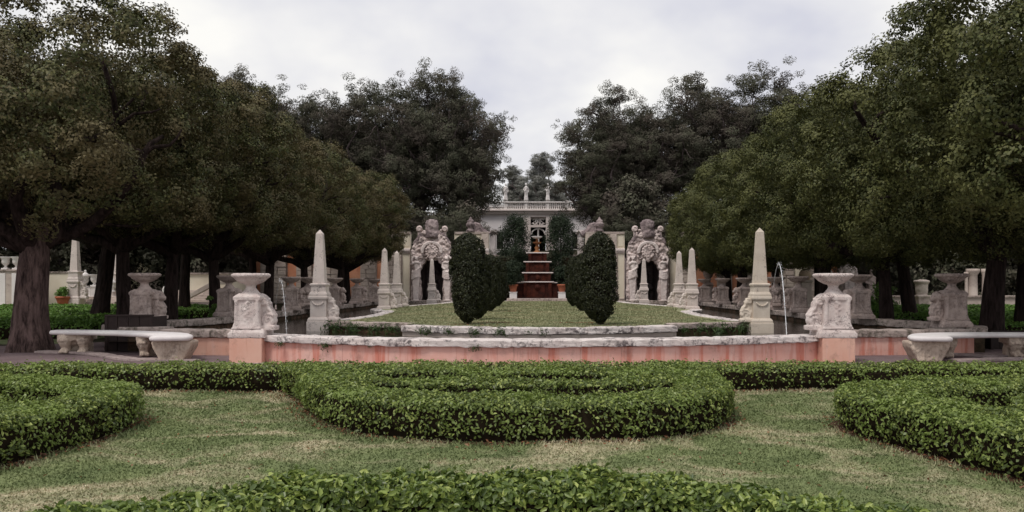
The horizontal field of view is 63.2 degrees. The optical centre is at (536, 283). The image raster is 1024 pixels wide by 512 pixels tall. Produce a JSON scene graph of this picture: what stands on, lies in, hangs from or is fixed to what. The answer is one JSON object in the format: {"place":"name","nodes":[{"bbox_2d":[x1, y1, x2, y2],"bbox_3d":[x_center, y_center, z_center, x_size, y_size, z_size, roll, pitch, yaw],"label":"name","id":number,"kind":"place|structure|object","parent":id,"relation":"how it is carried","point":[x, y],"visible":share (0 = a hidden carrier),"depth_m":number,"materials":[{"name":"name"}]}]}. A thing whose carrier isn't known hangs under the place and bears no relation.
{"place":"outdoors","nodes":[
{"label":"outdoors","id":0,"kind":"place"},
{"bbox_2d":[0,336,103,343],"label":"side lawn","id":1,"kind":"structure","parent":0,"point":[3,341],"depth_m":26.14,"materials":[{"name":"green plant"}]},
{"bbox_2d":[0,318,102,339],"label":"hedge","id":2,"kind":"object","parent":1,"relation":"on","point":[56,325],"visible":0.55,"depth_m":26.95,"materials":[{"name":"green plant"}]},
{"bbox_2d":[66,240,88,304],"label":"obelisk","id":3,"kind":"object","parent":1,"relation":"on","point":[78,290],"visible":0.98,"depth_m":48.80,"materials":[{"name":"stone"}]},
{"bbox_2d":[7,106,167,313],"bbox_3d":[-17.877,-3.039,33.922,9.690,10.144,8.407,0,0,0],"label":"clipped tree","id":4,"kind":"object","parent":1,"relation":"on","point":[101,302],"visible":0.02,"depth_m":33.79,"materials":[{"name":"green plant"}]},
{"bbox_2d":[0,306,208,318],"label":"hedge","id":5,"kind":"object","parent":1,"relation":"on","point":[198,312],"visible":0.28,"depth_m":40.52,"materials":[{"name":"green plant"}]},
{"bbox_2d":[178,243,200,306],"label":"clipped tree","id":6,"kind":"object","parent":1,"relation":"on","point":[184,291],"visible":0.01,"depth_m":42.80,"materials":[{"name":"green plant"}]},
{"bbox_2d":[49,272,67,303],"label":"garden wall","id":7,"kind":"structure","parent":0,"point":[57,280],"depth_m":51.50,"materials":[{"name":"beige paint"}]},
{"bbox_2d":[306,230,340,330],"bbox_3d":[-6.721,-0.020,26.400,0.975,3.380,0.680,0,0,0],"label":"obelisk","id":8,"kind":"object","parent":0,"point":[323,306],"visible":0.92,"depth_m":26.21,"materials":[{"name":"stone"}]},
{"bbox_2d":[103,307,858,341],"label":"pond water","id":9,"kind":"structure","parent":0,"point":[295,326],"depth_m":27.14,"materials":[{"name":"black liquid"}]},
{"bbox_2d":[0,342,1014,366],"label":"path","id":10,"kind":"structure","parent":0,"point":[14,358],"depth_m":20.11,"materials":[{"name":"grey stone"}]},
{"bbox_2d":[34,350,201,362],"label":"bench platform","id":11,"kind":"structure","parent":10,"relation":"on","point":[110,356],"depth_m":19.72,"materials":[{"name":"stone"}]},
{"bbox_2d":[49,330,198,359],"bbox_3d":[-9.938,1.495,20.452,5.154,0.618,1.563,0,0,33],"label":"curved bench","id":12,"kind":"object","parent":11,"relation":"on","point":[162,345],"visible":0.93,"depth_m":20.14,"materials":[{"name":"stone"}]},
{"bbox_2d":[0,0,242,352],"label":"clipped tree","id":13,"kind":"object","parent":10,"relation":"on","point":[28,237],"visible":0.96,"depth_m":21.40,"materials":[{"name":"green plant"}]},
{"bbox_2d":[104,314,166,350],"bbox_3d":[-10.747,1.310,22.375,1.245,0.980,0.950,0,0,0],"label":"board enclosure","id":14,"kind":"object","parent":10,"relation":"on","point":[114,321],"visible":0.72,"depth_m":21.93,"materials":[{"name":"black wood"}]},
{"bbox_2d":[156,328,230,354],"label":"wing wall","id":15,"kind":"structure","parent":10,"relation":"on","point":[212,341],"depth_m":20.74,"materials":[{"name":"paint"}]},
{"bbox_2d":[229,338,267,364],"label":"wall pier","id":16,"kind":"structure","parent":10,"relation":"on","point":[250,350],"depth_m":18.29,"materials":[{"name":"pink paint"}]},
{"bbox_2d":[227,273,278,337],"bbox_3d":[-6.312,0.490,18.650,1.019,1.440,0.846,0,0,0],"label":"stone dish","id":17,"kind":"object","parent":16,"relation":"on","point":[255,314],"visible":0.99,"depth_m":18.37,"materials":[{"name":"white stone"}]},
{"bbox_2d":[264,333,818,365],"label":"basin wall","id":18,"kind":"structure","parent":10,"relation":"on","point":[775,348],"depth_m":17.39,"materials":[{"name":"stone"}]},
{"bbox_2d":[817,338,855,363],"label":"wall pier","id":19,"kind":"structure","parent":10,"relation":"on","point":[836,349],"depth_m":18.29,"materials":[{"name":"pink paint"}]},
{"bbox_2d":[804,273,857,337],"bbox_3d":[6.566,0.490,18.650,1.060,1.440,0.846,0,0,0],"label":"stone dish","id":20,"kind":"object","parent":19,"relation":"on","point":[828,314],"visible":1,"depth_m":18.37,"materials":[{"name":"white stone"}]},
{"bbox_2d":[854,328,975,354],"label":"wing wall","id":21,"kind":"structure","parent":10,"relation":"on","point":[878,341],"depth_m":20.75,"materials":[{"name":"paint"}]},
{"bbox_2d":[902,332,1023,361],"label":"curved bench","id":22,"kind":"object","parent":10,"relation":"on","point":[938,346],"visible":0.96,"depth_m":19.16,"materials":[{"name":"stone"}]},
{"bbox_2d":[0,250,1015,345],"bbox_3d":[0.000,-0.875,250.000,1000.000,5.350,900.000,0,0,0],"label":"ground","id":23,"kind":"structure","parent":0,"point":[279,306],"depth_m":73.30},
{"bbox_2d":[0,269,16,304],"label":"garden wall","id":24,"kind":"structure","parent":23,"relation":"on","point":[7,281],"depth_m":49.96,"materials":[{"name":"stone"}]},
{"bbox_2d":[11,240,161,271],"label":"oak tree","id":25,"kind":"object","parent":23,"relation":"on","point":[55,267],"depth_m":58.37,"materials":[{"name":"green plant"}]},
{"bbox_2d":[0,242,248,290],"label":"woodland","id":26,"kind":"object","parent":23,"relation":"on","point":[157,262],"visible":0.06,"depth_m":57.65,"materials":[{"name":"green plant"}]},
{"bbox_2d":[0,48,276,313],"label":"clipped tree","id":27,"kind":"object","parent":23,"relation":"on","point":[121,243],"visible":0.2,"depth_m":26.37,"materials":[{"name":"green plant"}]},
{"bbox_2d":[20,68,303,319],"bbox_3d":[-12.942,-2.732,29.265,9.618,9.293,8.097,0,0,0],"label":"clipped tree","id":28,"kind":"object","parent":23,"relation":"on","point":[173,246],"visible":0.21,"depth_m":28.87,"materials":[{"name":"green plant"}]},
{"bbox_2d":[162,273,245,304],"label":"garden stairs","id":29,"kind":"structure","parent":23,"relation":"on","point":[199,288],"depth_m":52.10,"materials":[{"name":"stone"}]},
{"bbox_2d":[101,302,378,351],"bbox_3d":[-10.688,1.463,38.673,2.528,0.674,33.802,0,0,1],"label":"basin rim","id":30,"kind":"object","parent":23,"relation":"on","point":[218,322],"visible":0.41,"depth_m":27.27,"materials":[{"name":"stone"}]},
{"bbox_2d":[128,273,167,318],"bbox_3d":[-10.742,0.430,23.000,1.024,1.440,0.846,0,0,0],"label":"stone dish","id":31,"kind":"object","parent":30,"relation":"on","point":[145,298],"visible":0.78,"depth_m":22.75,"materials":[{"name":"grey stone"}]},
{"bbox_2d":[213,275,242,316],"bbox_3d":[-10.625,0.430,28.974,1.024,1.440,0.846,0,0,17],"label":"stone dish","id":32,"kind":"object","parent":30,"relation":"on","point":[227,292],"visible":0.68,"depth_m":28.72,"materials":[{"name":"grey stone"}]},
{"bbox_2d":[281,277,305,310],"bbox_3d":[-10.377,0.430,35.525,1.024,1.440,0.846,0,0,-17],"label":"stone dish","id":33,"kind":"object","parent":30,"relation":"on","point":[294,299],"visible":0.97,"depth_m":35.25,"materials":[{"name":"grey stone"}]},
{"bbox_2d":[155,113,329,317],"bbox_3d":[-13.078,-2.661,34.074,9.205,9.149,7.987,0,0,0],"label":"clipped tree","id":34,"kind":"object","parent":23,"relation":"on","point":[224,244],"visible":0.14,"depth_m":33.78,"materials":[{"name":"green plant"}]},
{"bbox_2d":[207,63,321,141],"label":"oak tree","id":35,"kind":"object","parent":23,"relation":"on","point":[300,122],"visible":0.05,"depth_m":81.88,"materials":[{"name":"green plant"}]},
{"bbox_2d":[232,137,361,307],"bbox_3d":[-12.941,-2.637,39.965,9.416,9.097,7.926,0,0,0],"label":"clipped tree","id":36,"kind":"object","parent":23,"relation":"on","point":[268,258],"visible":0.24,"depth_m":39.52,"materials":[{"name":"green plant"}]},
{"bbox_2d":[255,74,354,190],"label":"oak tree","id":37,"kind":"object","parent":23,"relation":"on","point":[320,106],"visible":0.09,"depth_m":84.57,"materials":[{"name":"green plant"}]},
{"bbox_2d":[251,161,385,287],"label":"clipped tree","id":38,"kind":"object","parent":23,"relation":"on","point":[303,260],"visible":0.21,"depth_m":46.09,"materials":[{"name":"green plant"}]},
{"bbox_2d":[256,232,410,303],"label":"garden wall","id":39,"kind":"structure","parent":23,"relation":"on","point":[367,270],"depth_m":60.35,"materials":[{"name":"beige paint"}]},
{"bbox_2d":[306,72,406,179],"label":"oak tree","id":40,"kind":"object","parent":23,"relation":"on","point":[351,140],"visible":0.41,"depth_m":80.92,"materials":[{"name":"green plant"}]},
{"bbox_2d":[315,166,414,286],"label":"clipped tree","id":41,"kind":"object","parent":23,"relation":"on","point":[381,233],"visible":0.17,"depth_m":52.09,"materials":[{"name":"green plant"}]},
{"bbox_2d":[326,188,410,303],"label":"clipped tree","id":42,"kind":"object","parent":23,"relation":"on","point":[353,266],"visible":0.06,"depth_m":55.38,"materials":[{"name":"green plant"}]},
{"bbox_2d":[343,57,483,217],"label":"oak tree","id":43,"kind":"object","parent":23,"relation":"on","point":[397,164],"visible":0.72,"depth_m":77.29,"materials":[{"name":"green plant"}]},
{"bbox_2d":[366,181,481,272],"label":"woodland","id":44,"kind":"object","parent":23,"relation":"on","point":[419,214],"depth_m":70.92,"materials":[{"name":"green plant"}]},
{"bbox_2d":[410,219,452,299],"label":"grotto portal","id":45,"kind":"object","parent":23,"relation":"on","point":[431,241],"visible":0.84,"depth_m":59.87,"materials":[{"name":"stone"}]},
{"bbox_2d":[408,203,498,254],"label":"oak tree","id":46,"kind":"object","parent":23,"relation":"on","point":[462,227],"visible":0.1,"depth_m":68.43,"materials":[{"name":"green plant"}]},
{"bbox_2d":[390,66,517,218],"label":"oak tree","id":47,"kind":"object","parent":23,"relation":"on","point":[466,164],"visible":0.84,"depth_m":76.49,"materials":[{"name":"green plant"}]},
{"bbox_2d":[449,114,514,221],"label":"oak tree","id":48,"kind":"object","parent":23,"relation":"on","point":[500,170],"visible":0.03,"depth_m":83.61,"materials":[{"name":"green plant"}]},
{"bbox_2d":[496,212,533,281],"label":"cypress tree","id":49,"kind":"object","parent":23,"relation":"on","point":[517,225],"visible":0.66,"depth_m":65.07,"materials":[{"name":"green plant"}]},
{"bbox_2d":[501,164,535,203],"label":"casuarina tree","id":50,"kind":"object","parent":23,"relation":"on","point":[512,193],"visible":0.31,"depth_m":123.91,"materials":[{"name":"green plant"}]},
{"bbox_2d":[476,200,590,252],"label":"garden house","id":51,"kind":"structure","parent":23,"relation":"on","point":[495,217],"depth_m":95.01,"materials":[{"name":"paint"}]},
{"bbox_2d":[507,252,568,300],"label":"cascade fountain","id":52,"kind":"object","parent":23,"relation":"on","point":[537,284],"visible":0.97,"depth_m":60.35,"materials":[{"name":"stone"}]},
{"bbox_2d":[506,258,523,297],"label":"potted shrub","id":53,"kind":"object","parent":52,"relation":"on","point":[511,274],"visible":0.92,"depth_m":59.31,"materials":[{"name":"green plant"}]},
{"bbox_2d":[525,151,555,203],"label":"casuarina tree","id":54,"kind":"object","parent":23,"relation":"on","point":[536,172],"visible":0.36,"depth_m":128.81,"materials":[{"name":"green plant"}]},
{"bbox_2d":[541,212,579,281],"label":"cypress tree","id":55,"kind":"object","parent":23,"relation":"on","point":[556,232],"visible":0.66,"depth_m":65.09,"materials":[{"name":"green plant"}]},
{"bbox_2d":[540,112,659,228],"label":"oak tree","id":56,"kind":"object","parent":23,"relation":"on","point":[591,183],"visible":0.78,"depth_m":78.59,"materials":[{"name":"green plant"}]},
{"bbox_2d":[585,232,624,299],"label":"garden wall","id":57,"kind":"structure","parent":23,"relation":"on","point":[618,238],"depth_m":60.41,"materials":[{"name":"beige paint"}]},
{"bbox_2d":[551,80,669,197],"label":"oak tree","id":58,"kind":"object","parent":23,"relation":"on","point":[572,134],"visible":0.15,"depth_m":81.28,"materials":[{"name":"green plant"}]},
{"bbox_2d":[573,204,666,253],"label":"oak tree","id":59,"kind":"object","parent":23,"relation":"on","point":[617,225],"visible":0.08,"depth_m":68.43,"materials":[{"name":"green plant"}]},
{"bbox_2d":[625,219,668,300],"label":"grotto portal","id":60,"kind":"object","parent":23,"relation":"on","point":[647,242],"visible":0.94,"depth_m":59.88,"materials":[{"name":"stone"}]},
{"bbox_2d":[590,95,710,219],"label":"oak tree","id":61,"kind":"object","parent":23,"relation":"on","point":[664,160],"visible":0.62,"depth_m":79.28,"materials":[{"name":"green plant"}]},
{"bbox_2d":[631,71,772,201],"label":"oak tree","id":62,"kind":"object","parent":23,"relation":"on","point":[700,97],"visible":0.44,"depth_m":81.53,"materials":[{"name":"green plant"}]},
{"bbox_2d":[665,188,771,303],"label":"clipped tree","id":63,"kind":"object","parent":23,"relation":"on","point":[726,273],"visible":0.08,"depth_m":55.35,"materials":[{"name":"green plant"}]},
{"bbox_2d":[665,172,799,287],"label":"clipped tree","id":64,"kind":"object","parent":23,"relation":"on","point":[686,247],"visible":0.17,"depth_m":50.78,"materials":[{"name":"green plant"}]},
{"bbox_2d":[596,173,894,280],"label":"oak tree","id":65,"kind":"object","parent":23,"relation":"on","point":[638,196],"visible":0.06,"depth_m":70.91,"materials":[{"name":"green plant"}]},
{"bbox_2d":[691,56,823,171],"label":"oak tree","id":66,"kind":"object","parent":23,"relation":"on","point":[780,91],"visible":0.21,"depth_m":84.31,"materials":[{"name":"green plant"}]},
{"bbox_2d":[668,233,854,300],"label":"garden wall","id":67,"kind":"structure","parent":23,"relation":"on","point":[787,283],"depth_m":60.41,"materials":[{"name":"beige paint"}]},
{"bbox_2d":[686,146,846,285],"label":"clipped tree","id":68,"kind":"object","parent":23,"relation":"on","point":[705,228],"visible":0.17,"depth_m":43.88,"materials":[{"name":"green plant"}]},
{"bbox_2d":[712,119,874,293],"bbox_3d":[13.084,-2.742,37.531,9.826,9.319,9.028,0,0,0],"label":"clipped tree","id":69,"kind":"object","parent":23,"relation":"on","point":[744,198],"visible":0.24,"depth_m":36.96,"materials":[{"name":"green plant"}]},
{"bbox_2d":[698,302,987,352],"bbox_3d":[10.527,1.463,38.526,1.712,0.674,34.113,0,0,-3],"label":"basin rim","id":70,"kind":"object","parent":23,"relation":"on","point":[879,323],"visible":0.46,"depth_m":26.68,"materials":[{"name":"stone"}]},
{"bbox_2d":[782,276,808,312],"bbox_3d":[10.296,0.430,33.000,1.024,1.440,0.846,0,0,0],"label":"stone dish","id":71,"kind":"object","parent":70,"relation":"on","point":[796,298],"visible":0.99,"depth_m":32.72,"materials":[{"name":"grey stone"}]},
{"bbox_2d":[842,275,875,318],"bbox_3d":[10.382,0.430,27.000,1.024,1.440,0.846,0,0,0],"label":"stone dish","id":72,"kind":"object","parent":70,"relation":"on","point":[859,293],"visible":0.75,"depth_m":26.71,"materials":[{"name":"grey stone"}]},
{"bbox_2d":[927,273,972,327],"bbox_3d":[11.047,0.450,22.300,1.024,1.440,0.846,0,0,0],"label":"stone dish","id":73,"kind":"object","parent":70,"relation":"on","point":[947,308],"visible":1,"depth_m":22.02,"materials":[{"name":"grey stone"}]},
{"bbox_2d":[745,80,1011,319],"bbox_3d":[12.964,-2.782,30.502,9.831,9.404,8.833,0,0,0],"label":"clipped tree","id":74,"kind":"object","parent":23,"relation":"on","point":[827,245],"visible":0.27,"depth_m":30.08,"materials":[{"name":"green plant"}]},
{"bbox_2d":[791,2,1023,329],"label":"clipped tree","id":75,"kind":"object","parent":23,"relation":"on","point":[1000,250],"visible":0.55,"depth_m":23.23,"materials":[{"name":"green plant"}]},
{"bbox_2d":[831,251,1017,294],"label":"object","id":76,"kind":"object","parent":23,"relation":"on","point":[918,272],"visible":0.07,"depth_m":57.59,"materials":[{"name":"plant"}]},
{"bbox_2d":[879,0,1023,240],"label":"clipped tree","id":77,"kind":"object","parent":23,"relation":"on","point":[966,201],"visible":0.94,"depth_m":18.57,"materials":[{"name":"green plant"}]},
{"bbox_2d":[0,0,1021,248],"label":"sky","id":78,"kind":"structure","parent":0,"point":[537,62],"materials":[{"name":"white"}]},
{"bbox_2d":[0,388,1023,511],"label":"lawn","id":79,"kind":"structure","parent":0,"point":[478,465],"depth_m":8.27,"materials":[{"name":"green plant"}]},
{"bbox_2d":[0,418,144,469],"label":"hedge bed soil","id":80,"kind":"structure","parent":79,"relation":"on","point":[73,447],"depth_m":8.71,"materials":[{"name":"brown soil"}]},
{"bbox_2d":[0,369,145,464],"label":"clipped hedge","id":81,"kind":"object","parent":80,"relation":"on","point":[45,413],"visible":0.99,"depth_m":9.19,"materials":[{"name":"green plant"}]},
{"bbox_2d":[151,390,782,392],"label":"hedge bed soil","id":82,"kind":"structure","parent":79,"relation":"on","point":[282,392],"depth_m":13.57,"materials":[{"name":"brown soil"}]},
{"bbox_2d":[0,357,1023,391],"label":"clipped hedge","id":83,"kind":"object","parent":82,"relation":"on","point":[826,375],"visible":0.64,"depth_m":13.63,"materials":[{"name":"green plant"}]},
{"bbox_2d":[0,387,1023,489],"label":"grass tufts","id":84,"kind":"object","parent":79,"relation":"on","point":[880,447],"visible":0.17,"depth_m":9.38,"materials":[{"name":"green plant"}]},
{"bbox_2d":[290,396,735,444],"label":"hedge bed soil","id":85,"kind":"structure","parent":79,"relation":"on","point":[313,415],"depth_m":9.55,"materials":[{"name":"brown soil"}]},
{"bbox_2d":[277,361,738,442],"bbox_3d":[-0.617,1.498,11.351,6.986,0.626,4.576,0,0,0],"label":"clipped hedge","id":86,"kind":"object","parent":85,"relation":"on","point":[702,398],"visible":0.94,"depth_m":9.47,"materials":[{"name":"green plant"}]},
{"bbox_2d":[830,420,1023,484],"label":"hedge bed soil","id":87,"kind":"structure","parent":79,"relation":"on","point":[913,451],"depth_m":8.66,"materials":[{"name":"brown soil"}]},
{"bbox_2d":[831,371,1023,481],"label":"clipped hedge","id":88,"kind":"object","parent":87,"relation":"on","point":[973,421],"visible":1,"depth_m":8.88,"materials":[{"name":"green plant"}]},
{"bbox_2d":[341,301,734,327],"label":"island lawn","id":89,"kind":"structure","parent":0,"point":[678,309],"depth_m":29.87,"materials":[{"name":"green plant"}]},
{"bbox_2d":[329,321,413,332],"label":"hedge","id":90,"kind":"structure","parent":89,"relation":"on","point":[383,324],"depth_m":25.62,"materials":[{"name":"plant"}]},
{"bbox_2d":[341,301,452,319],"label":"island kerb","id":91,"kind":"structure","parent":89,"relation":"on","point":[375,312],"depth_m":34.29,"materials":[{"name":"stone"}]},
{"bbox_2d":[377,248,397,308],"bbox_3d":[-7.150,-0.020,40.000,0.975,3.380,0.680,0,0,0],"label":"obelisk","id":92,"kind":"object","parent":91,"relation":"on","point":[387,299],"visible":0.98,"depth_m":39.82,"materials":[{"name":"stone"}]},
{"bbox_2d":[391,251,408,306],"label":"obelisk","id":93,"kind":"object","parent":91,"relation":"on","point":[401,297],"visible":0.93,"depth_m":43.34,"materials":[{"name":"stone"}]},
{"bbox_2d":[448,232,486,323],"bbox_3d":[-2.035,-0.139,24.608,1.148,2.765,1.159,0,0,0],"label":"clipped shrub","id":94,"kind":"object","parent":89,"relation":"on","point":[467,277],"visible":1,"depth_m":24.29,"materials":[{"name":"green plant"}]},
{"bbox_2d":[485,254,500,311],"bbox_3d":[-1.983,-0.018,36.003,1.020,2.520,1.010,0,0,41],"label":"clipped shrub","id":95,"kind":"object","parent":89,"relation":"on","point":[495,295],"visible":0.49,"depth_m":35.76,"materials":[{"name":"green plant"}]},
{"bbox_2d":[401,325,677,338],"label":"island kerb","id":96,"kind":"structure","parent":89,"relation":"on","point":[594,332],"depth_m":22.79,"materials":[{"name":"stone"}]},
{"bbox_2d":[578,231,619,324],"bbox_3d":[1.828,-0.155,24.311,1.211,2.797,1.193,0,0,0],"label":"clipped shrub","id":97,"kind":"object","parent":89,"relation":"on","point":[598,292],"visible":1,"depth_m":23.98,"materials":[{"name":"green plant"}]},
{"bbox_2d":[617,301,737,321],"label":"island kerb","id":98,"kind":"structure","parent":89,"relation":"on","point":[696,312],"depth_m":33.48,"materials":[{"name":"stone"}]},
{"bbox_2d":[667,251,684,306],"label":"obelisk","id":99,"kind":"object","parent":98,"relation":"on","point":[675,296],"visible":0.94,"depth_m":43.34,"materials":[{"name":"stone"}]},
{"bbox_2d":[678,248,699,308],"bbox_3d":[7.260,-0.020,39.600,0.975,3.380,0.680,0,0,0],"label":"obelisk","id":100,"kind":"object","parent":98,"relation":"on","point":[688,299],"visible":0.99,"depth_m":39.42,"materials":[{"name":"stone"}]},
{"bbox_2d":[664,322,746,333],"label":"island kerb","id":101,"kind":"structure","parent":89,"relation":"on","point":[693,325],"depth_m":25.23,"materials":[{"name":"stone"}]},
{"bbox_2d":[738,228,773,332],"bbox_3d":[6.703,-0.020,25.500,0.975,3.380,0.680,0,0,0],"label":"obelisk","id":102,"kind":"object","parent":101,"relation":"on","point":[755,311],"visible":1,"depth_m":25.31,"materials":[{"name":"stone"}]},
{"label":"side lawn","id":103,"kind":"structure","parent":0,"visible":0},
{"bbox_2d":[790,89,948,319],"bbox_3d":[15.664,-3.170,34.502,9.831,10.327,8.833,0,0,0],"label":"clipped tree","id":104,"kind":"object","parent":103,"relation":"on","point":[907,298],"visible":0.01,"depth_m":34.41,"materials":[{"name":"green plant"}]},
{"bbox_2d":[871,64,1023,321],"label":"clipped tree","id":105,"kind":"object","parent":103,"relation":"on","point":[1019,308],"depth_m":29.09,"materials":[{"name":"green plant"}]},
{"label":"hedge bed soil","id":106,"kind":"structure","parent":0,"visible":0},
{"bbox_2d":[25,459,948,511],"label":"clipped hedge","id":107,"kind":"object","parent":106,"relation":"on","point":[594,487],"visible":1,"depth_m":5.24,"materials":[{"name":"green plant"}]},
{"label":"hedge bed soil","id":108,"kind":"structure","parent":0,"visible":0},
{"bbox_2d":[333,370,689,396],"bbox_3d":[-0.452,1.497,11.264,5.083,0.627,1.255,0,0,5],"label":"clipped hedge","id":109,"kind":"object","parent":108,"relation":"on","point":[464,384],"visible":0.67,"depth_m":10.89,"materials":[{"name":"green plant"}]},
{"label":"hedge bed soil","id":110,"kind":"structure","parent":0,"visible":0},
{"bbox_2d":[325,361,702,384],"bbox_3d":[-0.344,1.479,12.466,5.822,0.663,1.230,0,0,0],"label":"clipped hedge","id":111,"kind":"object","parent":110,"relation":"on","point":[421,371],"visible":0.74,"depth_m":12.16,"materials":[{"name":"green plant"}]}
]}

